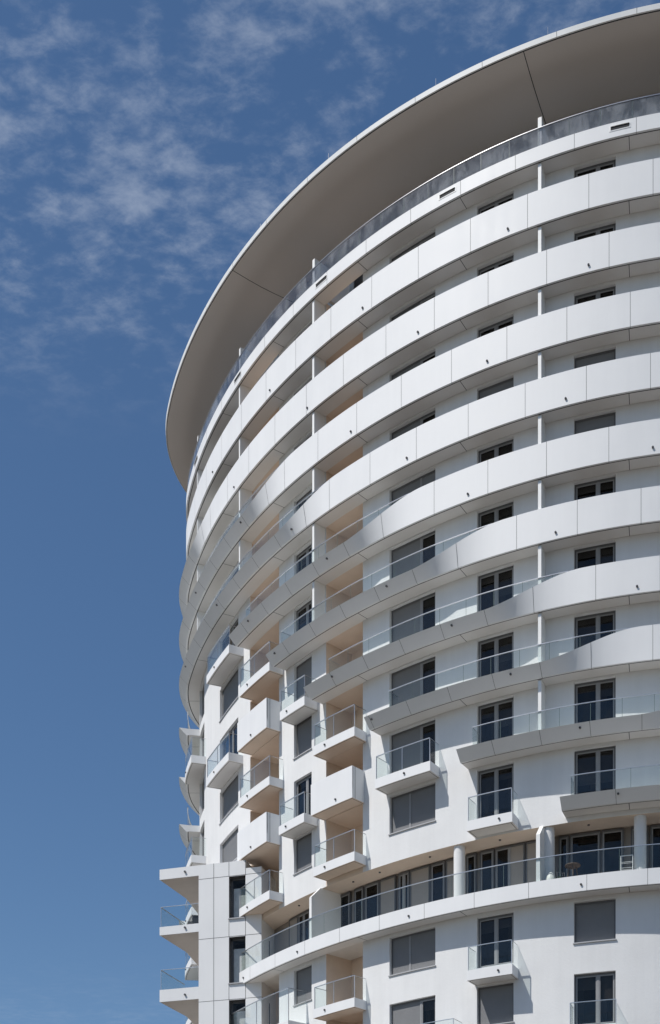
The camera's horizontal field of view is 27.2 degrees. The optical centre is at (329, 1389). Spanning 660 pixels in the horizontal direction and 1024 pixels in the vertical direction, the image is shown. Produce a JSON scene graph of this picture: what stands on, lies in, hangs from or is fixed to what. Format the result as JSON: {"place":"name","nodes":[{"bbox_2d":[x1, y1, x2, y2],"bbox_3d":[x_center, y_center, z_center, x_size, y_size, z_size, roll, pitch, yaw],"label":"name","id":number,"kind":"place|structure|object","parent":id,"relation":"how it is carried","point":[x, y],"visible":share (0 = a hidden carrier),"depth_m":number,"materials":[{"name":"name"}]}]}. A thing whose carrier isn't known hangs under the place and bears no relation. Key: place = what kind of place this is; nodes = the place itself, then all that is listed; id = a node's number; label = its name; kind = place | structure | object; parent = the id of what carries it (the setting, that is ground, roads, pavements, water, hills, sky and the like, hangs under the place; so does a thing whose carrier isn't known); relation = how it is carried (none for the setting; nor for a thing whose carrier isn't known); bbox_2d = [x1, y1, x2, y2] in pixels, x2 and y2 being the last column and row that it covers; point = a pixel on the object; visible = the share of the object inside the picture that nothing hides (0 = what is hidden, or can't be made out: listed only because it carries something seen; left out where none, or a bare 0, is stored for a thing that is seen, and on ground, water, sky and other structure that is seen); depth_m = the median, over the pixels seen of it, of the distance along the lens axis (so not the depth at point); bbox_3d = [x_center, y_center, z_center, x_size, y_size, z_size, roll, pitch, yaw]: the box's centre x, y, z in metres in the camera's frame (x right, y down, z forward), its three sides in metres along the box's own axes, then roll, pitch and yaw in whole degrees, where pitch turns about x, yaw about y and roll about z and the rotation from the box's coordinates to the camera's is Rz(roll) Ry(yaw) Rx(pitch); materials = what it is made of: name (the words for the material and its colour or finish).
{"place":"outdoors","nodes":[
{"label":"outdoors","id":0,"kind":"place"},
{"bbox_2d":[188,915,198,923],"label":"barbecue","id":1,"kind":"object","parent":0,"point":[195,919],"visible":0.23,"depth_m":78.49,"materials":[{"name":"metal"}]},
{"bbox_2d":[0,0,659,1023],"label":"sky","id":2,"kind":"structure","parent":0,"point":[144,144],"materials":[{"name":"blue"}]},
{"label":"ground","id":3,"kind":"structure","parent":0,"visible":0},
{"bbox_2d":[160,860,275,1023],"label":"side wing","id":4,"kind":"structure","parent":3,"relation":"on","point":[205,943],"depth_m":77.31,"materials":[{"name":"white paint"}]},
{"bbox_2d":[228,875,245,919],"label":"window","id":5,"kind":"structure","parent":4,"relation":"in","point":[242,877],"depth_m":77.33,"materials":[{"name":"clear glass"}]},
{"bbox_2d":[228,936,269,984],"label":"window","id":6,"kind":"structure","parent":4,"relation":"in","point":[239,958],"depth_m":77.33,"materials":[{"name":"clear glass"}]},
{"bbox_2d":[229,999,269,1023],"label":"window","id":7,"kind":"structure","parent":4,"relation":"in","point":[240,1016],"depth_m":77.31,"materials":[{"name":"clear glass"}]},
{"bbox_2d":[166,3,659,1023],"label":"apartment tower","id":8,"kind":"structure","parent":3,"relation":"on","point":[412,427],"depth_m":66.22,"materials":[{"name":"white paint"}]},
{"bbox_2d":[202,686,203,717],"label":"window","id":9,"kind":"structure","parent":8,"relation":"in","point":[203,686],"depth_m":87.89,"materials":[{"name":"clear glass"}]},
{"bbox_2d":[202,732,203,755],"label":"window","id":10,"kind":"structure","parent":8,"relation":"in","point":[203,732],"depth_m":87.89,"materials":[{"name":"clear glass"}]},
{"bbox_2d":[202,780,203,812],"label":"window","id":11,"kind":"structure","parent":8,"relation":"in","point":[203,780],"depth_m":87.89,"materials":[{"name":"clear glass"}]},
{"bbox_2d":[202,829,203,855],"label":"window","id":12,"kind":"structure","parent":8,"relation":"in","point":[203,829],"depth_m":87.89,"materials":[{"name":"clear glass"}]},
{"bbox_2d":[219,670,238,722],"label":"window","id":13,"kind":"structure","parent":8,"relation":"in","point":[229,694],"depth_m":81.10,"materials":[{"name":"silver metal"}]},
{"bbox_2d":[219,775,238,825],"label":"window","id":14,"kind":"structure","parent":8,"relation":"in","point":[229,796],"depth_m":81.10,"materials":[{"name":"silver metal"}]},
{"bbox_2d":[222,619,237,651],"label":"window","id":15,"kind":"structure","parent":8,"relation":"in","point":[225,643],"depth_m":81.72,"materials":[{"name":"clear glass"}]},
{"bbox_2d":[222,721,237,758],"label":"window","id":16,"kind":"structure","parent":8,"relation":"in","point":[233,738],"depth_m":81.60,"materials":[{"name":"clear glass"}]},
{"bbox_2d":[222,828,237,862],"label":"window","id":17,"kind":"structure","parent":8,"relation":"in","point":[229,848],"depth_m":81.10,"materials":[{"name":"silver metal"}]},
{"bbox_2d":[289,915,297,946],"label":"window","id":18,"kind":"structure","parent":8,"relation":"in","point":[293,931],"depth_m":76.23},
{"bbox_2d":[293,715,311,759],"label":"window","id":19,"kind":"structure","parent":8,"relation":"in","point":[303,729],"depth_m":73.40,"materials":[{"name":"silver metal"}]},
{"bbox_2d":[293,833,311,875],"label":"window","id":20,"kind":"structure","parent":8,"relation":"in","point":[304,844],"depth_m":73.40,"materials":[{"name":"silver metal"}]},
{"bbox_2d":[293,965,311,1006],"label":"window","id":21,"kind":"structure","parent":8,"relation":"in","point":[303,976],"depth_m":73.40,"materials":[{"name":"silver metal"}]},
{"bbox_2d":[298,910,308,942],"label":"window","id":22,"kind":"structure","parent":8,"relation":"in","point":[303,914],"depth_m":75.34,"materials":[{"name":"black glass"}]},
{"bbox_2d":[296,489,311,511],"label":"window","id":23,"kind":"structure","parent":8,"relation":"in","point":[310,491],"depth_m":73.59,"materials":[{"name":"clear glass"}]},
{"bbox_2d":[296,544,311,573],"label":"window","id":24,"kind":"structure","parent":8,"relation":"in","point":[307,560],"depth_m":73.74,"materials":[{"name":"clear glass"}]},
{"bbox_2d":[296,600,311,631],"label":"window","id":25,"kind":"structure","parent":8,"relation":"in","point":[306,619],"depth_m":73.70,"materials":[{"name":"black glass"}]},
{"bbox_2d":[296,656,311,700],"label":"window","id":26,"kind":"structure","parent":8,"relation":"in","point":[305,668],"depth_m":73.47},
{"bbox_2d":[296,774,311,816],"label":"window","id":27,"kind":"structure","parent":8,"relation":"in","point":[305,784],"depth_m":73.90,"materials":[{"name":"black glass"}]},
{"bbox_2d":[340,891,350,924],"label":"window","id":28,"kind":"structure","parent":8,"relation":"in","point":[348,894],"depth_m":72.22,"materials":[{"name":"grey metal"}]},
{"bbox_2d":[354,886,363,922],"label":"window","id":29,"kind":"structure","parent":8,"relation":"in","point":[361,888],"depth_m":71.69,"materials":[{"name":"grey metal"}]},
{"bbox_2d":[365,881,378,919],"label":"window","id":30,"kind":"structure","parent":8,"relation":"in","point":[377,882],"depth_m":70.96,"materials":[{"name":"grey metal"}]},
{"bbox_2d":[379,875,395,914],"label":"window","id":31,"kind":"structure","parent":8,"relation":"in","point":[387,901],"depth_m":70.26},
{"bbox_2d":[398,871,409,909],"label":"window","id":32,"kind":"structure","parent":8,"relation":"in","point":[403,875],"depth_m":69.52,"materials":[{"name":"grey metal"}]},
{"bbox_2d":[388,784,435,835],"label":"window","id":33,"kind":"structure","parent":8,"relation":"in","point":[415,808],"depth_m":67.80,"materials":[{"name":"silver metal"}]},
{"bbox_2d":[388,928,435,976],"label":"window","id":34,"kind":"structure","parent":8,"relation":"in","point":[415,951],"depth_m":67.80,"materials":[{"name":"silver metal"}]},
{"bbox_2d":[392,232,434,261],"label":"window","id":35,"kind":"structure","parent":8,"relation":"in","point":[432,235],"depth_m":67.73,"materials":[{"name":"grey glass"}]},
{"bbox_2d":[392,292,434,320],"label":"window","id":36,"kind":"structure","parent":8,"relation":"in","point":[432,295],"depth_m":67.71,"materials":[{"name":"grey glass"}]},
{"bbox_2d":[392,351,434,379],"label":"window","id":37,"kind":"structure","parent":8,"relation":"in","point":[432,355],"depth_m":67.74,"materials":[{"name":"grey glass"}]},
{"bbox_2d":[392,411,434,439],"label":"window","id":38,"kind":"structure","parent":8,"relation":"in","point":[430,416],"depth_m":67.76,"materials":[{"name":"grey glass"}]},
{"bbox_2d":[392,470,434,504],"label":"window","id":39,"kind":"structure","parent":8,"relation":"in","point":[429,477],"depth_m":67.80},
{"bbox_2d":[392,531,434,577],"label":"window","id":40,"kind":"structure","parent":8,"relation":"in","point":[411,562],"depth_m":67.80,"materials":[{"name":"grey glass"}]},
{"bbox_2d":[392,592,434,641],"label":"window","id":41,"kind":"structure","parent":8,"relation":"in","point":[425,604],"depth_m":67.98,"materials":[{"name":"grey glass"}]},
{"bbox_2d":[392,657,434,705],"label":"window","id":42,"kind":"structure","parent":8,"relation":"in","point":[425,668],"depth_m":67.80,"materials":[{"name":"grey glass"}]},
{"bbox_2d":[392,720,434,772],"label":"window","id":43,"kind":"structure","parent":8,"relation":"in","point":[417,753],"depth_m":68.01,"materials":[{"name":"grey glass"}]},
{"bbox_2d":[392,996,434,1023],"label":"window","id":44,"kind":"structure","parent":8,"relation":"in","point":[419,1011],"depth_m":67.83,"materials":[{"name":"grey glass"}]},
{"bbox_2d":[410,865,429,906],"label":"window","id":45,"kind":"structure","parent":8,"relation":"in","point":[419,893],"depth_m":68.86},
{"bbox_2d":[430,860,445,901],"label":"window","id":46,"kind":"structure","parent":8,"relation":"in","point":[443,863],"depth_m":68.21,"materials":[{"name":"grey metal"}]},
{"bbox_2d":[446,858,453,897],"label":"window","id":47,"kind":"structure","parent":8,"relation":"in","point":[450,862],"depth_m":67.83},
{"bbox_2d":[466,853,476,893],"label":"window","id":48,"kind":"structure","parent":8,"relation":"in","point":[474,855],"depth_m":67.11,"materials":[{"name":"grey metal"}]},
{"bbox_2d":[480,849,494,890],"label":"window","id":49,"kind":"structure","parent":8,"relation":"in","point":[492,851],"depth_m":66.67,"materials":[{"name":"grey metal"}]},
{"bbox_2d":[478,193,513,214],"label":"window","id":50,"kind":"structure","parent":8,"relation":"in","point":[510,197],"depth_m":65.28,"materials":[{"name":"grey glass"}]},
{"bbox_2d":[478,255,513,275],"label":"window","id":51,"kind":"structure","parent":8,"relation":"in","point":[510,259],"depth_m":65.27,"materials":[{"name":"grey glass"}]},
{"bbox_2d":[478,316,513,337],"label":"window","id":52,"kind":"structure","parent":8,"relation":"in","point":[510,321],"depth_m":65.29,"materials":[{"name":"black glass"}]},
{"bbox_2d":[478,377,513,399],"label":"window","id":53,"kind":"structure","parent":8,"relation":"in","point":[509,383],"depth_m":65.25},
{"bbox_2d":[478,439,513,462],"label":"window","id":54,"kind":"structure","parent":8,"relation":"in","point":[506,447],"depth_m":65.30,"materials":[{"name":"black glass"}]},
{"bbox_2d":[478,502,513,529],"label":"window","id":55,"kind":"structure","parent":8,"relation":"in","point":[505,511],"depth_m":65.31,"materials":[{"name":"black glass"}]},
{"bbox_2d":[478,565,513,611],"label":"window","id":56,"kind":"structure","parent":8,"relation":"in","point":[503,577],"depth_m":65.36,"materials":[{"name":"black glass"}]},
{"bbox_2d":[478,632,513,676],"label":"window","id":57,"kind":"structure","parent":8,"relation":"in","point":[502,643],"depth_m":65.53,"materials":[{"name":"black glass"}]},
{"bbox_2d":[478,697,513,742],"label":"window","id":58,"kind":"structure","parent":8,"relation":"in","point":[502,709],"depth_m":65.41,"materials":[{"name":"black glass"}]},
{"bbox_2d":[478,763,513,818],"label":"window","id":59,"kind":"structure","parent":8,"relation":"in","point":[502,777],"depth_m":65.66,"materials":[{"name":"black glass"}]},
{"bbox_2d":[478,913,513,967],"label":"window","id":60,"kind":"structure","parent":8,"relation":"in","point":[500,927],"depth_m":65.66,"materials":[{"name":"black glass"}]},
{"bbox_2d":[478,983,513,1023],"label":"window","id":61,"kind":"structure","parent":8,"relation":"in","point":[495,1003],"depth_m":65.25,"materials":[{"name":"silver metal"}]},
{"bbox_2d":[495,842,524,887],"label":"window","id":62,"kind":"structure","parent":8,"relation":"in","point":[516,852],"depth_m":65.98,"materials":[{"name":"grey metal"}]},
{"bbox_2d":[526,840,535,882],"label":"window","id":63,"kind":"structure","parent":8,"relation":"in","point":[530,846],"depth_m":65.60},
{"bbox_2d":[546,872,555,879],"bbox_3d":[10.279,-23.680,63.589,0.500,0.780,0.500,0,0,0],"label":"lantern","id":64,"kind":"object","parent":8,"relation":"on","point":[550,875],"visible":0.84,"depth_m":63.42,"materials":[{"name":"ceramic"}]},
{"bbox_2d":[559,835,568,876],"bbox_3d":[11.130,-24.815,64.977,0.490,3.026,0.086,0,0,22],"label":"window","id":65,"kind":"structure","parent":8,"relation":"in","point":[566,837],"depth_m":64.90,"materials":[{"name":"grey metal"}]},
{"bbox_2d":[565,862,580,876],"bbox_3d":[11.279,-23.819,63.460,0.740,1.063,0.740,0,0,0],"label":"garden table","id":66,"kind":"object","parent":8,"relation":"on","point":[572,866],"visible":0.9,"depth_m":63.37,"materials":[{"name":"brown wood"}]},
{"bbox_2d":[570,831,600,876],"bbox_3d":[12.079,-24.815,64.618,1.440,3.026,0.096,0,0,20],"label":"window","id":67,"kind":"structure","parent":8,"relation":"in","point":[598,833],"depth_m":64.53,"materials":[{"name":"grey metal"}]},
{"bbox_2d":[573,899,616,943],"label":"window","id":68,"kind":"structure","parent":8,"relation":"in","point":[595,921],"depth_m":63.33,"materials":[{"name":"silver metal"}]},
{"bbox_2d":[575,159,615,177],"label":"window","id":69,"kind":"structure","parent":8,"relation":"in","point":[609,164],"depth_m":63.38,"materials":[{"name":"black glass"}]},
{"bbox_2d":[575,223,615,240],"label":"window","id":70,"kind":"structure","parent":8,"relation":"in","point":[609,228],"depth_m":63.39,"materials":[{"name":"black glass"}]},
{"bbox_2d":[575,286,615,304],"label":"window","id":71,"kind":"structure","parent":8,"relation":"in","point":[610,291],"depth_m":63.40,"materials":[{"name":"black glass"}]},
{"bbox_2d":[575,349,615,368],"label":"window","id":72,"kind":"structure","parent":8,"relation":"in","point":[608,355],"depth_m":63.33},
{"bbox_2d":[575,412,615,433],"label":"window","id":73,"kind":"structure","parent":8,"relation":"in","point":[606,420],"depth_m":63.34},
{"bbox_2d":[575,477,615,499],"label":"window","id":74,"kind":"structure","parent":8,"relation":"in","point":[608,485],"depth_m":63.52,"materials":[{"name":"black glass"}]},
{"bbox_2d":[575,542,615,568],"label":"window","id":75,"kind":"structure","parent":8,"relation":"in","point":[605,553],"depth_m":63.43,"materials":[{"name":"black glass"}]},
{"bbox_2d":[575,611,615,648],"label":"window","id":76,"kind":"structure","parent":8,"relation":"in","point":[605,621],"depth_m":63.60,"materials":[{"name":"black glass"}]},
{"bbox_2d":[575,678,615,722],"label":"window","id":77,"kind":"structure","parent":8,"relation":"in","point":[606,688],"depth_m":63.63,"materials":[{"name":"black glass"}]},
{"bbox_2d":[575,746,615,793],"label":"window","id":78,"kind":"structure","parent":8,"relation":"in","point":[598,759],"depth_m":63.53,"materials":[{"name":"black glass"}]},
{"bbox_2d":[575,971,615,1023],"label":"window","id":79,"kind":"structure","parent":8,"relation":"in","point":[595,986],"depth_m":63.60,"materials":[{"name":"black glass"}]},
{"bbox_2d":[602,828,623,872],"bbox_3d":[13.296,-24.815,64.215,1.029,3.026,0.091,0,0,17],"label":"window","id":80,"kind":"structure","parent":8,"relation":"in","point":[621,830],"depth_m":64.13,"materials":[{"name":"grey metal"}]},
{"bbox_2d":[620,855,632,870],"bbox_3d":[13.633,-23.904,62.696,0.569,1.232,0.449,0,0,15],"label":"chair","id":81,"kind":"object","parent":8,"relation":"on","point":[625,863],"visible":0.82,"depth_m":62.67,"materials":[{"name":"white paint"}]},
{"bbox_2d":[631,826,647,869],"bbox_3d":[14.483,-24.815,63.894,0.801,3.026,0.088,0,0,14],"label":"window","id":82,"kind":"structure","parent":8,"relation":"in","point":[632,828],"depth_m":63.78,"materials":[{"name":"metal"}]},
{"bbox_2d":[650,825,659,867],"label":"window","id":83,"kind":"structure","parent":8,"relation":"in","point":[652,827],"depth_m":63.74,"materials":[{"name":"grey metal"}]}
]}

